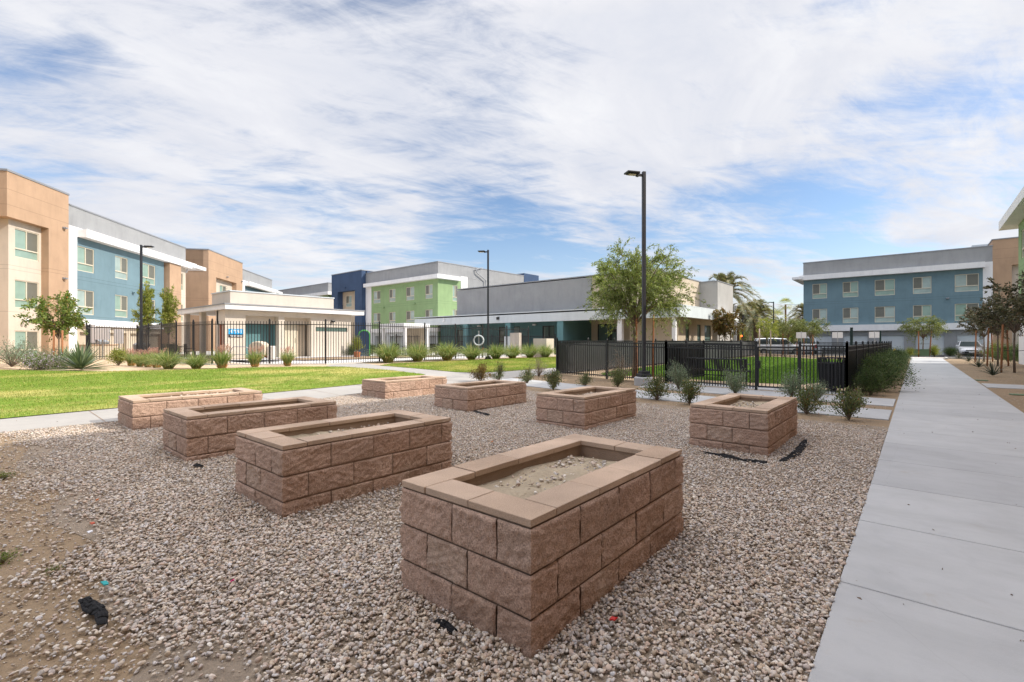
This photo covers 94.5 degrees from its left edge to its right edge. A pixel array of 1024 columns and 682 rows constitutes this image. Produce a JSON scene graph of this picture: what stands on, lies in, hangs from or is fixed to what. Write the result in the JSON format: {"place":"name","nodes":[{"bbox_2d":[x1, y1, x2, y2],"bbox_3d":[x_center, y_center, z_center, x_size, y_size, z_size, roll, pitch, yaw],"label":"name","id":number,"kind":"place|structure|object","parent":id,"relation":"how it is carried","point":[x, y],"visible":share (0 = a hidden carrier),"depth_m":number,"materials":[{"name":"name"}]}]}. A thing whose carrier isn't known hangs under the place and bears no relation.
{"place":"outdoors","nodes":[
{"label":"outdoors","id":0,"kind":"place"},
{"bbox_2d":[0,366,423,417],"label":"lawn","id":1,"kind":"structure","parent":0,"point":[97,399],"depth_m":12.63,"materials":[{"name":"green plant"}]},
{"bbox_2d":[0,363,611,432],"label":"path","id":2,"kind":"structure","parent":0,"point":[53,420],"depth_m":11.01,"materials":[{"name":"concrete"}]},
{"bbox_2d":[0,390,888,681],"bbox_3d":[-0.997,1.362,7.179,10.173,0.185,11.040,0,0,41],"label":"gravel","id":3,"kind":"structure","parent":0,"point":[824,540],"depth_m":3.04,"materials":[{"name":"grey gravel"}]},
{"bbox_2d":[117,388,262,430],"bbox_3d":[-5.422,1.231,8.066,1.012,0.683,1.880,0,0,40],"label":"raised planter","id":4,"kind":"object","parent":3,"relation":"on","point":[141,411],"visible":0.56,"depth_m":7.51,"materials":[{"name":"stone"}]},
{"bbox_2d":[162,396,336,460],"bbox_3d":[-3.491,1.206,6.436,1.016,0.684,1.884,0,0,41],"label":"raised planter","id":5,"kind":"object","parent":3,"relation":"on","point":[193,433],"visible":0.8,"depth_m":5.85,"materials":[{"name":"stone"}]},
{"bbox_2d":[235,410,452,517],"bbox_3d":[-1.632,1.187,4.840,1.010,0.683,1.882,0,0,40],"label":"raised planter","id":6,"kind":"object","parent":3,"relation":"on","point":[284,471],"visible":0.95,"depth_m":4.34,"materials":[{"name":"stone"}]},
{"bbox_2d":[361,375,446,398],"bbox_3d":[-2.640,1.257,11.758,1.010,0.684,1.882,0,0,41],"label":"raised planter","id":7,"kind":"object","parent":3,"relation":"on","point":[396,387],"visible":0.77,"depth_m":11.26,"materials":[{"name":"stone"}]},
{"bbox_2d":[434,380,526,411],"bbox_3d":[-0.645,1.254,10.231,1.016,0.683,1.884,0,0,40],"label":"raised planter","id":8,"kind":"object","parent":3,"relation":"on","point":[472,396],"visible":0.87,"depth_m":9.72,"materials":[{"name":"stone"}]},
{"bbox_2d":[399,434,683,657],"bbox_3d":[0.315,1.155,3.169,1.012,0.684,1.881,0,0,41],"label":"raised planter","id":9,"kind":"object","parent":3,"relation":"on","point":[529,550],"visible":0.98,"depth_m":2.58,"materials":[{"name":"stone"}]},
{"bbox_2d":[536,386,636,430],"bbox_3d":[1.382,1.239,8.567,1.012,0.684,1.880,0,0,40],"label":"raised planter","id":10,"kind":"object","parent":3,"relation":"on","point":[585,408],"visible":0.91,"depth_m":8.01,"materials":[{"name":"stone"}]},
{"bbox_2d":[689,393,797,456],"bbox_3d":[3.411,1.207,6.893,1.010,0.683,1.882,0,0,41],"label":"raised planter","id":11,"kind":"object","parent":3,"relation":"on","point":[753,424],"visible":0.93,"depth_m":6.28,"materials":[{"name":"stone"}]},
{"bbox_2d":[779,439,806,461],"bbox_3d":[3.721,1.411,6.166,0.136,0.035,1.624,0,0,41],"label":"weed fabric","id":12,"kind":"object","parent":3,"relation":"on","point":[800,447],"visible":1,"depth_m":6.05,"materials":[{"name":"black fabric"}]},
{"bbox_2d":[380,356,555,372],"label":"side lawn","id":13,"kind":"structure","parent":0,"point":[477,365],"depth_m":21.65,"materials":[{"name":"green plant"}]},
{"bbox_2d":[0,349,1023,681],"bbox_3d":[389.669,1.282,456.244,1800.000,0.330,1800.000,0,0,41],"label":"ground","id":14,"kind":"structure","parent":0,"point":[26,643],"depth_m":3.00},
{"bbox_2d":[78,596,108,625],"bbox_3d":[-2.187,1.408,2.484,0.397,0.029,0.078,0,0,35],"label":"weed fabric","id":15,"kind":"object","parent":14,"relation":"on","point":[95,608],"visible":1,"depth_m":2.47,"materials":[{"name":"black fabric"}]},
{"bbox_2d":[0,168,205,358],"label":"apartment building","id":16,"kind":"structure","parent":14,"relation":"on","point":[53,241],"depth_m":33.25,"materials":[{"name":"beige paint"}]},
{"bbox_2d":[15,228,37,260],"bbox_3d":[-30.940,-6.103,30.161,0.077,1.800,1.800,0,0,-9],"label":"window","id":17,"kind":"structure","parent":16,"relation":"in","point":[26,243],"depth_m":30.16,"materials":[{"name":"glass"}]},
{"bbox_2d":[15,280,37,308],"bbox_3d":[-30.940,-2.933,30.161,0.077,1.760,1.800,0,0,-9],"label":"window","id":18,"kind":"structure","parent":16,"relation":"in","point":[23,289],"depth_m":30.06,"materials":[{"name":"glass"}]},
{"bbox_2d":[15,331,37,357],"bbox_3d":[-30.940,0.257,30.161,0.077,1.800,1.800,0,0,-9],"label":"window","id":19,"kind":"structure","parent":16,"relation":"in","point":[31,334],"depth_m":30.27,"materials":[{"name":"glass"}]},
{"bbox_2d":[77,245,93,272],"bbox_3d":[-31.234,-5.943,34.652,0.077,1.780,1.680,0,0,-9],"label":"window","id":20,"kind":"structure","parent":16,"relation":"in","point":[85,256],"depth_m":34.66,"materials":[{"name":"glass"}]},
{"bbox_2d":[77,289,93,314],"bbox_3d":[-31.234,-2.823,34.652,0.077,1.780,1.680,0,0,-9],"label":"window","id":21,"kind":"structure","parent":16,"relation":"in","point":[86,298],"depth_m":34.66,"materials":[{"name":"glass"}]},
{"bbox_2d":[115,256,126,279],"bbox_3d":[-31.871,-5.943,38.585,0.077,1.780,1.570,0,0,-9],"label":"window","id":22,"kind":"structure","parent":16,"relation":"in","point":[120,262],"depth_m":38.57,"materials":[{"name":"glass"}]},
{"bbox_2d":[115,295,126,317],"bbox_3d":[-31.871,-2.823,38.585,0.077,1.780,1.570,0,0,-9],"label":"window","id":23,"kind":"structure","parent":16,"relation":"in","point":[120,301],"depth_m":38.57,"materials":[{"name":"glass"}]},
{"bbox_2d":[143,263,154,285],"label":"window","id":24,"kind":"structure","parent":16,"relation":"in","point":[148,270],"depth_m":42.47,"materials":[{"name":"glass"}]},
{"bbox_2d":[0,357,334,370],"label":"planting bed","id":25,"kind":"object","parent":14,"relation":"on","point":[124,366],"visible":0.4,"depth_m":20.56,"materials":[{"name":"beige gravel"}]},
{"bbox_2d":[0,336,41,366],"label":"silver shrub","id":26,"kind":"object","parent":25,"relation":"on","point":[11,360],"visible":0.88,"depth_m":20.31,"materials":[{"name":"grey plant"}]},
{"bbox_2d":[15,349,68,370],"bbox_3d":[-18.085,0.715,18.341,2.726,0.860,1.688,0,0,41],"label":"flowering shrub","id":27,"kind":"object","parent":25,"relation":"on","point":[38,364],"visible":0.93,"depth_m":18.03,"materials":[{"name":"green plant"}]},
{"bbox_2d":[13,290,91,355],"bbox_3d":[-21.172,-0.638,21.909,2.399,3.589,2.672,0,0,45],"label":"young tree","id":28,"kind":"object","parent":25,"relation":"on","point":[70,317],"visible":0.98,"depth_m":21.91,"materials":[{"name":"green plant"}]},
{"bbox_2d":[42,338,113,370],"bbox_3d":[-16.320,0.500,17.920,2.060,1.212,2.286,0,0,20],"label":"yucca","id":29,"kind":"object","parent":25,"relation":"on","point":[80,359],"visible":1,"depth_m":17.83,"materials":[{"name":"green plant"}]},
{"bbox_2d":[79,340,117,357],"bbox_3d":[-27.475,0.498,31.499,0.890,1.278,2.720,0,0,-9],"label":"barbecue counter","id":30,"kind":"object","parent":25,"relation":"on","point":[112,346],"visible":0.41,"depth_m":31.23,"materials":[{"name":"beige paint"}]},
{"bbox_2d":[104,346,127,365],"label":"ball shrub","id":31,"kind":"object","parent":25,"relation":"on","point":[119,360],"visible":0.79,"depth_m":21.29,"materials":[{"name":"green plant"}]},
{"bbox_2d":[130,278,158,335],"bbox_3d":[-22.644,-1.364,29.245,1.294,5.061,1.382,0,0,1],"label":"young tree","id":32,"kind":"object","parent":25,"relation":"on","point":[148,313],"visible":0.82,"depth_m":29.13,"materials":[{"name":"green plant"}]},
{"bbox_2d":[140,245,153,354],"bbox_3d":[-21.386,-2.243,27.639,0.790,6.720,0.340,0,0,-10],"label":"street lamp","id":33,"kind":"object","parent":25,"relation":"on","point":[141,294],"visible":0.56,"depth_m":27.56,"materials":[{"name":"black metal"}]},
{"bbox_2d":[132,348,187,368],"bbox_3d":[-13.633,0.677,18.761,2.734,0.881,2.618,0,0,-32],"label":"grass clump","id":34,"kind":"object","parent":25,"relation":"on","point":[164,362],"visible":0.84,"depth_m":18.62,"materials":[{"name":"green plant"}]},
{"bbox_2d":[156,286,180,333],"bbox_3d":[-21.579,-1.246,29.736,1.316,4.820,1.232,0,0,33],"label":"young tree","id":35,"kind":"object","parent":25,"relation":"on","point":[169,313],"visible":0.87,"depth_m":29.64,"materials":[{"name":"green plant"}]},
{"bbox_2d":[172,350,215,368],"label":"grass clump","id":36,"kind":"object","parent":25,"relation":"on","point":[193,362],"visible":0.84,"depth_m":18.50,"materials":[{"name":"green plant"}]},
{"bbox_2d":[205,344,235,367],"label":"grass clump","id":37,"kind":"object","parent":25,"relation":"on","point":[221,359],"visible":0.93,"depth_m":18.95,"materials":[{"name":"green plant"}]},
{"bbox_2d":[245,345,267,366],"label":"grass clump","id":38,"kind":"object","parent":25,"relation":"on","point":[255,360],"visible":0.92,"depth_m":20.07,"materials":[{"name":"green plant"}]},
{"bbox_2d":[276,346,296,365],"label":"grass clump","id":39,"kind":"object","parent":25,"relation":"on","point":[287,357],"visible":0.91,"depth_m":20.91,"materials":[{"name":"green plant"}]},
{"bbox_2d":[186,248,282,350],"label":"apartment building","id":40,"kind":"structure","parent":14,"relation":"on","point":[222,272],"depth_m":54.32,"materials":[{"name":"brown paint"}]},
{"bbox_2d":[278,282,331,296],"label":"apartment building","id":41,"kind":"structure","parent":14,"relation":"on","point":[322,290],"depth_m":77.62,"materials":[{"name":"grey paint"}]},
{"bbox_2d":[180,356,526,364],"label":"fence kerb","id":42,"kind":"structure","parent":14,"relation":"on","point":[351,362],"depth_m":22.93,"materials":[{"name":"concrete"}]},
{"bbox_2d":[182,351,525,363],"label":"pool deck","id":43,"kind":"structure","parent":14,"relation":"on","point":[367,360],"depth_m":28.47,"materials":[{"name":"concrete"}]},
{"bbox_2d":[176,290,364,358],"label":"pool house","id":44,"kind":"structure","parent":43,"relation":"on","point":[235,306],"depth_m":32.79,"materials":[{"name":"beige paint"}]},
{"bbox_2d":[285,325,295,356],"bbox_3d":[-15.607,-0.035,33.339,0.100,2.275,0.950,0,0,40],"label":"door","id":45,"kind":"structure","parent":44,"relation":"in","point":[285,325],"depth_m":33.41,"materials":[{"name":"paint"}]},
{"bbox_2d":[86,318,528,364],"bbox_3d":[-11.400,0.052,26.560,27.204,2.190,9.402,0,0,-10],"label":"pool fence","id":46,"kind":"object","parent":43,"relation":"on","point":[159,335],"visible":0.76,"depth_m":23.63,"materials":[{"name":"metal"}]},
{"bbox_2d":[380,323,429,354],"bbox_3d":[-9.073,-0.163,40.035,3.400,2.550,2.700,0,0,41],"label":"cabana","id":47,"kind":"object","parent":43,"relation":"on","point":[415,329],"visible":0.65,"depth_m":39.98,"materials":[{"name":"white paint"}]},
{"bbox_2d":[396,334,555,354],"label":"fence","id":48,"kind":"object","parent":43,"relation":"on","point":[542,336],"visible":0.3,"depth_m":40.39,"materials":[{"name":"black metal"}]},
{"bbox_2d":[332,261,538,349],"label":"apartment building","id":49,"kind":"structure","parent":14,"relation":"on","point":[406,294],"depth_m":59.83,"materials":[{"name":"green paint"}]},
{"bbox_2d":[366,355,555,364],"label":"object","id":50,"kind":"object","parent":14,"relation":"on","point":[381,363],"visible":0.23,"depth_m":25.59,"materials":[{"name":"beige gravel"}]},
{"bbox_2d":[355,340,425,362],"bbox_3d":[-6.261,0.490,24.184,3.996,1.255,3.668,0,0,41],"label":"grass clump","id":51,"kind":"object","parent":50,"relation":"on","point":[387,355],"visible":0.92,"depth_m":23.87,"materials":[{"name":"green plant"}]},
{"bbox_2d":[399,340,447,361],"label":"grass clump","id":52,"kind":"object","parent":50,"relation":"on","point":[423,351],"visible":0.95,"depth_m":25.36,"materials":[{"name":"green plant"}]},
{"bbox_2d":[430,341,471,360],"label":"grass clump","id":53,"kind":"object","parent":50,"relation":"on","point":[449,351],"visible":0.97,"depth_m":26.46,"materials":[{"name":"green plant"}]},
{"bbox_2d":[455,341,493,359],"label":"grass clump","id":54,"kind":"object","parent":50,"relation":"on","point":[473,355],"visible":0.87,"depth_m":27.42,"materials":[{"name":"green plant"}]},
{"bbox_2d":[478,250,490,358],"bbox_3d":[-1.686,-2.230,29.031,0.790,6.700,0.340,0,0,8],"label":"street lamp","id":55,"kind":"object","parent":50,"relation":"on","point":[487,252],"visible":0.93,"depth_m":28.94,"materials":[{"name":"black metal"}]},
{"bbox_2d":[483,343,513,358],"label":"grass clump","id":56,"kind":"object","parent":50,"relation":"on","point":[496,352],"visible":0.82,"depth_m":28.75,"materials":[{"name":"green plant"}]},
{"bbox_2d":[533,339,553,356],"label":"block wall","id":57,"kind":"structure","parent":50,"relation":"on","point":[536,342],"depth_m":33.01,"materials":[{"name":"beige paint"}]},
{"bbox_2d":[468,361,491,380],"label":"shrub","id":58,"kind":"object","parent":14,"relation":"on","point":[481,370],"visible":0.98,"depth_m":14.92,"materials":[{"name":"green plant"}]},
{"bbox_2d":[0,370,1023,681],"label":"loose grit","id":59,"kind":"object","parent":14,"relation":"on","point":[86,590],"visible":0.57,"depth_m":2.97,"materials":[{"name":"stone"}]},
{"bbox_2d":[538,366,567,390],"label":"shrub","id":60,"kind":"object","parent":14,"relation":"on","point":[553,380],"visible":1,"depth_m":13.12,"materials":[{"name":"green plant"}]},
{"bbox_2d":[414,269,738,350],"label":"clubhouse","id":61,"kind":"structure","parent":14,"relation":"on","point":[543,307],"depth_m":42.84,"materials":[{"name":"grey paint"}]},
{"bbox_2d":[624,170,653,385],"bbox_3d":[4.003,-1.921,14.898,0.920,6.840,0.600,0,0,-14],"label":"street lamp","id":62,"kind":"object","parent":14,"relation":"on","point":[638,379],"visible":0.97,"depth_m":14.88,"materials":[{"name":"metal"}]},
{"bbox_2d":[636,372,677,399],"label":"shrub","id":63,"kind":"object","parent":14,"relation":"on","point":[656,390],"visible":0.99,"depth_m":11.35,"materials":[{"name":"green plant"}]},
{"bbox_2d":[484,378,891,420],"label":"cross walkway","id":64,"kind":"structure","parent":14,"relation":"on","point":[877,414],"depth_m":11.28,"materials":[{"name":"concrete"}]},
{"bbox_2d":[673,374,705,404],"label":"shrub","id":65,"kind":"object","parent":14,"relation":"on","point":[688,390],"visible":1,"depth_m":10.65,"materials":[{"name":"green plant"}]},
{"bbox_2d":[561,356,854,394],"bbox_3d":[14.973,1.371,26.731,9.150,0.140,29.700,0,0,41],"label":"park bed","id":66,"kind":"object","parent":14,"relation":"on","point":[763,384],"visible":0.11,"depth_m":16.53,"materials":[{"name":"beige gravel"}]},
{"bbox_2d":[574,237,712,376],"bbox_3d":[4.689,-1.091,17.672,4.665,5.027,4.984,0,0,6],"label":"mesquite tree","id":67,"kind":"object","parent":66,"relation":"on","point":[617,296],"visible":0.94,"depth_m":17.03,"materials":[{"name":"green plant"}]},
{"bbox_2d":[682,357,748,381],"bbox_3d":[6.950,0.993,16.176,2.110,0.837,0.656,0,0,41],"label":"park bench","id":68,"kind":"object","parent":66,"relation":"on","point":[714,364],"visible":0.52,"depth_m":15.99,"materials":[{"name":"black metal"}]},
{"bbox_2d":[556,338,891,393],"bbox_3d":[14.868,0.666,26.631,9.285,1.622,29.852,0,0,41],"label":"dog park fence","id":69,"kind":"object","parent":66,"relation":"on","point":[572,356],"visible":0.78,"depth_m":16.32,"materials":[{"name":"black metal"}]},
{"bbox_2d":[755,317,781,355],"bbox_3d":[21.630,-0.333,39.984,2.091,3.434,2.539,0,0,41],"label":"young tree","id":70,"kind":"object","parent":66,"relation":"on","point":[773,328],"visible":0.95,"depth_m":39.91,"materials":[{"name":"green plant"}]},
{"bbox_2d":[816,357,844,389],"bbox_3d":[9.197,0.949,13.612,0.768,0.957,0.768,0,0,41],"label":"litter bin","id":71,"kind":"object","parent":66,"relation":"on","point":[837,373],"visible":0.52,"depth_m":13.37,"materials":[{"name":"metal"}]},
{"bbox_2d":[711,307,745,340],"bbox_3d":[17.187,-0.735,37.960,2.752,4.166,2.949,0,0,41],"label":"young tree","id":72,"kind":"object","parent":14,"relation":"on","point":[721,323],"visible":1,"depth_m":37.60,"materials":[{"name":"brown plant"}]},
{"bbox_2d":[709,271,767,328],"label":"palm tree","id":73,"kind":"object","parent":14,"relation":"on","point":[728,278],"visible":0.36,"depth_m":64.70,"materials":[{"name":"green plant"}]},
{"bbox_2d":[737,299,788,340],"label":"palm tree","id":74,"kind":"object","parent":14,"relation":"on","point":[768,311],"visible":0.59,"depth_m":75.08,"materials":[{"name":"green plant"}]},
{"bbox_2d":[639,383,895,406],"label":"gate walkway","id":75,"kind":"structure","parent":14,"relation":"on","point":[874,402],"depth_m":12.79,"materials":[{"name":"concrete"}]},
{"bbox_2d":[663,359,691,388],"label":"shrub","id":76,"kind":"object","parent":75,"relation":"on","point":[678,375],"visible":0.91,"depth_m":13.68,"materials":[{"name":"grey plant"}]},
{"bbox_2d":[721,365,750,393],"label":"shrub","id":77,"kind":"object","parent":75,"relation":"on","point":[732,384],"visible":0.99,"depth_m":12.59,"materials":[{"name":"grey plant"}]},
{"bbox_2d":[769,316,810,354],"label":"young tree","id":78,"kind":"object","parent":14,"relation":"on","point":[782,329],"visible":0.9,"depth_m":44.69,"materials":[{"name":"green plant"}]},
{"bbox_2d":[774,368,808,397],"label":"shrub","id":79,"kind":"object","parent":14,"relation":"on","point":[791,384],"visible":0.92,"depth_m":11.78,"materials":[{"name":"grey plant"}]},
{"bbox_2d":[785,383,828,413],"bbox_3d":[5.775,1.094,9.353,0.745,0.717,0.802,0,0,-44],"label":"shrub","id":80,"kind":"object","parent":14,"relation":"on","point":[805,398],"visible":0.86,"depth_m":9.28,"materials":[{"name":"green plant"}]},
{"bbox_2d":[792,317,829,344],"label":"young tree","id":81,"kind":"object","parent":14,"relation":"on","point":[817,328],"visible":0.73,"depth_m":45.39,"materials":[{"name":"green plant"}]},
{"bbox_2d":[801,376,830,401],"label":"shrub","id":82,"kind":"object","parent":14,"relation":"on","point":[816,389],"visible":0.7,"depth_m":11.22,"materials":[{"name":"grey plant"}]},
{"bbox_2d":[825,383,871,419],"bbox_3d":[6.153,1.103,8.633,0.767,0.697,0.675,0,0,6],"label":"shrub","id":83,"kind":"object","parent":14,"relation":"on","point":[851,404],"visible":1,"depth_m":8.61,"materials":[{"name":"green plant"}]},
{"bbox_2d":[842,363,891,395],"bbox_3d":[9.527,1.022,12.657,1.014,0.869,1.151,0,0,25],"label":"hedge bush","id":84,"kind":"object","parent":14,"relation":"on","point":[872,384],"visible":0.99,"depth_m":12.62,"materials":[{"name":"green plant"}]},
{"bbox_2d":[767,352,991,357],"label":"parking lot","id":85,"kind":"structure","parent":14,"relation":"on","point":[930,355],"depth_m":47.17,"materials":[{"name":"grey asphalt"}]},
{"bbox_2d":[754,338,805,353],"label":"parked van","id":86,"kind":"object","parent":85,"relation":"on","point":[776,343],"visible":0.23,"depth_m":49.24,"materials":[{"name":"white paint"}]},
{"bbox_2d":[955,341,982,354],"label":"parked car","id":87,"kind":"object","parent":85,"relation":"on","point":[964,346],"visible":0.48,"depth_m":46.29,"materials":[{"name":"white paint"}]},
{"bbox_2d":[854,348,925,390],"bbox_3d":[10.734,0.832,13.669,2.036,1.252,1.523,0,0,10],"label":"hedge bush","id":88,"kind":"object","parent":14,"relation":"on","point":[873,363],"visible":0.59,"depth_m":13.50,"materials":[{"name":"green plant"}]},
{"bbox_2d":[792,237,1017,354],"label":"apartment building","id":89,"kind":"structure","parent":14,"relation":"on","point":[863,297],"depth_m":51.53,"materials":[{"name":"blue paint"}]},
{"bbox_2d":[812,283,826,298],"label":"window","id":90,"kind":"structure","parent":89,"relation":"in","point":[819,291],"depth_m":56.70,"materials":[{"name":"glass"}]},
{"bbox_2d":[843,281,857,296],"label":"window","id":91,"kind":"structure","parent":89,"relation":"in","point":[850,289],"depth_m":54.74,"materials":[{"name":"glass"}]},
{"bbox_2d":[843,308,857,322],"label":"window","id":92,"kind":"structure","parent":89,"relation":"in","point":[850,315],"depth_m":54.74,"materials":[{"name":"glass"}]},
{"bbox_2d":[875,279,894,295],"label":"window","id":93,"kind":"structure","parent":89,"relation":"in","point":[887,286],"depth_m":52.71,"materials":[{"name":"glass"}]},
{"bbox_2d":[875,306,894,321],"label":"window","id":94,"kind":"structure","parent":89,"relation":"in","point":[882,314],"depth_m":52.71,"materials":[{"name":"glass"}]},
{"bbox_2d":[881,335,903,349],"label":"garage door","id":95,"kind":"structure","parent":89,"relation":"in","point":[898,340],"depth_m":52.25,"materials":[{"name":"grey paint"}]},
{"bbox_2d":[913,276,930,293],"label":"window","id":96,"kind":"structure","parent":89,"relation":"in","point":[921,285],"depth_m":50.72,"materials":[{"name":"glass"}]},
{"bbox_2d":[913,305,930,320],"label":"window","id":97,"kind":"structure","parent":89,"relation":"in","point":[921,311],"depth_m":50.70,"materials":[{"name":"glass"}]},
{"bbox_2d":[916,335,943,354],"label":"garage door","id":98,"kind":"structure","parent":89,"relation":"in","point":[939,341],"depth_m":50.26,"materials":[{"name":"grey paint"}]},
{"bbox_2d":[955,273,978,291],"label":"window","id":99,"kind":"structure","parent":89,"relation":"in","point":[963,282],"depth_m":48.43,"materials":[{"name":"glass"}]},
{"bbox_2d":[955,303,978,320],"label":"window","id":100,"kind":"structure","parent":89,"relation":"in","point":[959,308],"depth_m":48.67,"materials":[{"name":"glass"}]},
{"bbox_2d":[895,315,948,348],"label":"young tree","id":101,"kind":"object","parent":14,"relation":"on","point":[937,327],"visible":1,"depth_m":43.05,"materials":[{"name":"green plant"}]},
{"bbox_2d":[956,308,1008,360],"bbox_3d":[32.790,-0.440,33.008,2.921,3.884,2.784,0,0,41],"label":"bronze tree","id":102,"kind":"object","parent":14,"relation":"on","point":[970,329],"visible":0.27,"depth_m":33.18,"materials":[{"name":"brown plant"}]},
{"bbox_2d":[964,291,1023,372],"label":"bronze tree","id":103,"kind":"object","parent":14,"relation":"on","point":[994,318],"visible":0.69,"depth_m":21.75,"materials":[{"name":"brown plant"}]},
{"bbox_2d":[964,301,1023,365],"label":"bronze tree","id":104,"kind":"object","parent":14,"relation":"on","point":[979,323],"visible":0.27,"depth_m":27.24,"materials":[{"name":"brown plant"}]},
{"bbox_2d":[983,271,1023,324],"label":"bronze tree","id":105,"kind":"object","parent":14,"relation":"on","point":[1017,302],"visible":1,"depth_m":17.11,"materials":[{"name":"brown plant"}]},
{"bbox_2d":[999,187,1023,364],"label":"apartment building","id":106,"kind":"structure","parent":14,"relation":"on","point":[1012,217],"depth_m":29.34,"materials":[{"name":"green paint"}]},
{"bbox_2d":[0,0,1023,326],"label":"sky","id":107,"kind":"structure","parent":0,"point":[299,143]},
{"bbox_2d":[600,356,841,383],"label":"park grass","id":108,"kind":"structure","parent":0,"point":[785,363],"depth_m":22.81,"materials":[{"name":"green plant"}]},
{"bbox_2d":[808,358,1023,681],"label":"sidewalk","id":109,"kind":"structure","parent":0,"point":[916,613],"depth_m":3.21,"materials":[{"name":"concrete"}]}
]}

